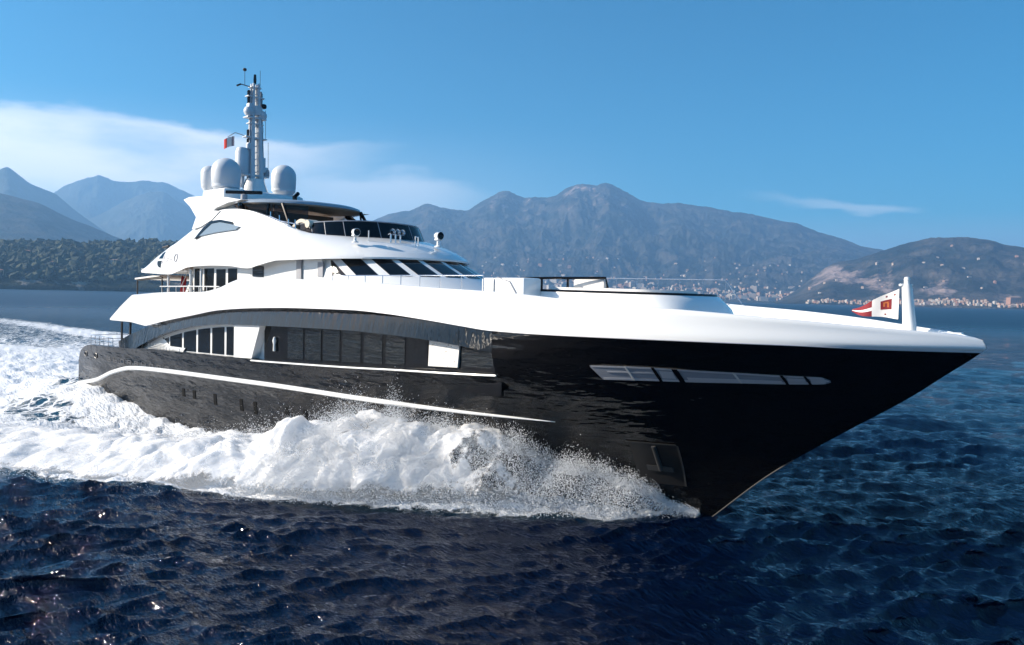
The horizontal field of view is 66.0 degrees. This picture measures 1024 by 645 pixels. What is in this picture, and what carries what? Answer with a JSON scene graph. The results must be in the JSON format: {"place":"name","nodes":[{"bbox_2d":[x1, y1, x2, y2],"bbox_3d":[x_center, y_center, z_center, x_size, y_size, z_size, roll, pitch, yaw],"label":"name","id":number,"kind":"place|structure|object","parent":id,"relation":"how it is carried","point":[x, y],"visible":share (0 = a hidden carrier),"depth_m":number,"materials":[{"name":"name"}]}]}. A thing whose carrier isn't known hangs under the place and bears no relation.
{"place":"outdoors","nodes":[
{"label":"outdoors","id":0,"kind":"place"},
{"bbox_2d":[0,167,104,231],"bbox_3d":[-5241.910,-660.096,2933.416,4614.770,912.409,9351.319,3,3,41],"label":"mountain","id":1,"kind":"structure","parent":0,"point":[13,183],"depth_m":5960.41,"materials":[{"name":"blue stone"}]},
{"bbox_2d":[0,193,122,242],"bbox_3d":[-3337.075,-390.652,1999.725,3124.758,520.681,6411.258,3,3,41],"label":"slope","id":2,"kind":"structure","parent":0,"point":[25,219],"depth_m":3767.23,"materials":[{"name":"blue stone"}]},
{"bbox_2d":[0,252,192,291],"bbox_3d":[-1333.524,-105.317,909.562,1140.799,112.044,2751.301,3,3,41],"label":"headland","id":3,"kind":"structure","parent":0,"point":[125,284],"depth_m":1334.37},
{"bbox_2d":[0,238,188,282],"bbox_3d":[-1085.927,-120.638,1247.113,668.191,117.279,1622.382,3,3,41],"label":"woodland","id":4,"kind":"object","parent":3,"relation":"on","point":[17,260],"visible":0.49,"depth_m":1446.33,"materials":[{"name":"green plant"}]},
{"bbox_2d":[54,175,195,219],"bbox_3d":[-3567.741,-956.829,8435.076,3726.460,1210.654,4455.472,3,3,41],"label":"mountain","id":5,"kind":"structure","parent":0,"point":[88,198],"depth_m":8316.90,"materials":[{"name":"blue stone"}]},
{"bbox_2d":[89,191,195,241],"bbox_3d":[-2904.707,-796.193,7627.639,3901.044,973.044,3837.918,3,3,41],"label":"mountain","id":6,"kind":"structure","parent":0,"point":[161,215],"depth_m":7358.94,"materials":[{"name":"blue stone"}]},
{"bbox_2d":[292,219,317,229],"bbox_3d":[-8.811,-3.794,33.904,1.420,1.270,0.760,3,3,41],"label":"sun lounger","id":7,"kind":"object","parent":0,"point":[308,223],"visible":0.45,"depth_m":33.47,"materials":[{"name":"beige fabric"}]},
{"bbox_2d":[0,289,1023,644],"bbox_3d":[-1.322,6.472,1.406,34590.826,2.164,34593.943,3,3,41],"label":"sea","id":8,"kind":"structure","parent":0,"point":[900,523],"depth_m":21.29,"materials":[{"name":"liquid"}]},
{"bbox_2d":[0,409,545,493],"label":"bow wave","id":9,"kind":"object","parent":8,"relation":"on","point":[170,454],"visible":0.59,"depth_m":27.09,"materials":[{"name":"white liquid"}]},
{"bbox_2d":[63,408,415,472],"bbox_3d":[-11.172,3.722,29.493,36.450,3.780,8.221,2,2,17],"label":"spray veil","id":10,"kind":"object","parent":9,"relation":"on","point":[264,441],"visible":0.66,"depth_m":27.28,"materials":[{"name":"white liquid"}]},
{"bbox_2d":[0,373,699,520],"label":"sea spray","id":11,"kind":"object","parent":9,"relation":"on","point":[573,471],"visible":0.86,"depth_m":25.20,"materials":[{"name":"white liquid"}]},
{"bbox_2d":[77,68,985,516],"bbox_3d":[-6.093,-3.135,34.975,47.529,19.500,9.262,3,3,41],"label":"motor yacht","id":12,"kind":"object","parent":8,"relation":"on","point":[711,404],"visible":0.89,"depth_m":25.69,"materials":[{"name":"black paint"}]},
{"bbox_2d":[180,274,186,291],"bbox_3d":[-16.726,-1.661,39.996,0.712,1.557,0.170,3,3,41],"label":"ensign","id":13,"kind":"object","parent":12,"relation":"on","point":[184,283],"visible":0.53,"depth_m":39.95,"materials":[{"name":"red fabric"}]},
{"bbox_2d":[224,136,233,148],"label":"courtesy flag","id":14,"kind":"object","parent":12,"relation":"attached to","point":[228,141],"visible":1,"depth_m":40.99,"materials":[{"name":"multicoloured fabric"}]},
{"bbox_2d":[551,287,697,293],"bbox_3d":[3.942,-1.054,26.150,4.097,0.139,3.400,3,3,41],"label":"sunpad","id":15,"kind":"object","parent":12,"relation":"on","point":[625,290],"visible":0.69,"depth_m":24.68,"materials":[{"name":"white fabric"}]},
{"bbox_2d":[574,279,607,287],"bbox_3d":[2.582,-1.267,25.880,1.250,0.320,0.250,3,3,41],"label":"back cushion","id":16,"kind":"object","parent":15,"relation":"on","point":[589,283],"visible":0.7,"depth_m":25.75,"materials":[{"name":"white fabric"}]},
{"bbox_2d":[852,289,898,318],"bbox_3d":[9.673,-0.508,21.071,0.232,0.800,1.229,-1,3,-43],"label":"pennant","id":17,"kind":"object","parent":12,"relation":"attached to","point":[886,305],"visible":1,"depth_m":20.93,"materials":[{"name":"white fabric"}]},
{"bbox_2d":[0,0,1023,249],"label":"sky","id":18,"kind":"structure","parent":0,"point":[876,124],"materials":[{"name":"blue"}]},
{"bbox_2d":[373,183,882,302],"bbox_3d":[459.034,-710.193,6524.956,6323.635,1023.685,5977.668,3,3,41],"label":"massif","id":19,"kind":"structure","parent":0,"point":[577,224],"depth_m":5752.83,"materials":[{"name":"stone"}]},
{"bbox_2d":[629,282,635,286],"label":"apartment block","id":20,"kind":"structure","parent":19,"relation":"on","point":[631,284],"depth_m":4606.18,"materials":[{"name":"beige"}]},
{"bbox_2d":[749,293,755,298],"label":"apartment block","id":21,"kind":"structure","parent":19,"relation":"on","point":[752,295],"depth_m":4213.65,"materials":[{"name":"beige"}]},
{"bbox_2d":[482,252,1023,307],"bbox_3d":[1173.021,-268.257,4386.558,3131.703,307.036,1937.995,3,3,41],"label":"distant buildings","id":22,"kind":"structure","parent":19,"relation":"on","point":[947,300],"depth_m":3077.47,"materials":[{"name":"beige"}]},
{"bbox_2d":[750,286,757,291],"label":"apartment block","id":23,"kind":"structure","parent":19,"relation":"on","point":[754,288],"depth_m":4369.35,"materials":[{"name":"beige"}]},
{"bbox_2d":[760,297,767,300],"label":"apartment block","id":24,"kind":"structure","parent":19,"relation":"on","point":[763,298],"depth_m":4148.54,"materials":[{"name":"beige"}]},
{"bbox_2d":[768,297,775,301],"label":"apartment block","id":25,"kind":"structure","parent":19,"relation":"on","point":[771,299],"depth_m":4146.65,"materials":[{"name":"beige"}]},
{"bbox_2d":[775,237,1023,308],"bbox_3d":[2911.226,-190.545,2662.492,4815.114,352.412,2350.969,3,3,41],"label":"coastal hill","id":26,"kind":"structure","parent":0,"point":[1001,265],"depth_m":3391.88,"materials":[{"name":"stone"}]},
{"bbox_2d":[1006,296,1021,304],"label":"house","id":27,"kind":"structure","parent":26,"relation":"on","point":[1010,300],"depth_m":2820.02,"materials":[{"name":"white"}]}
]}

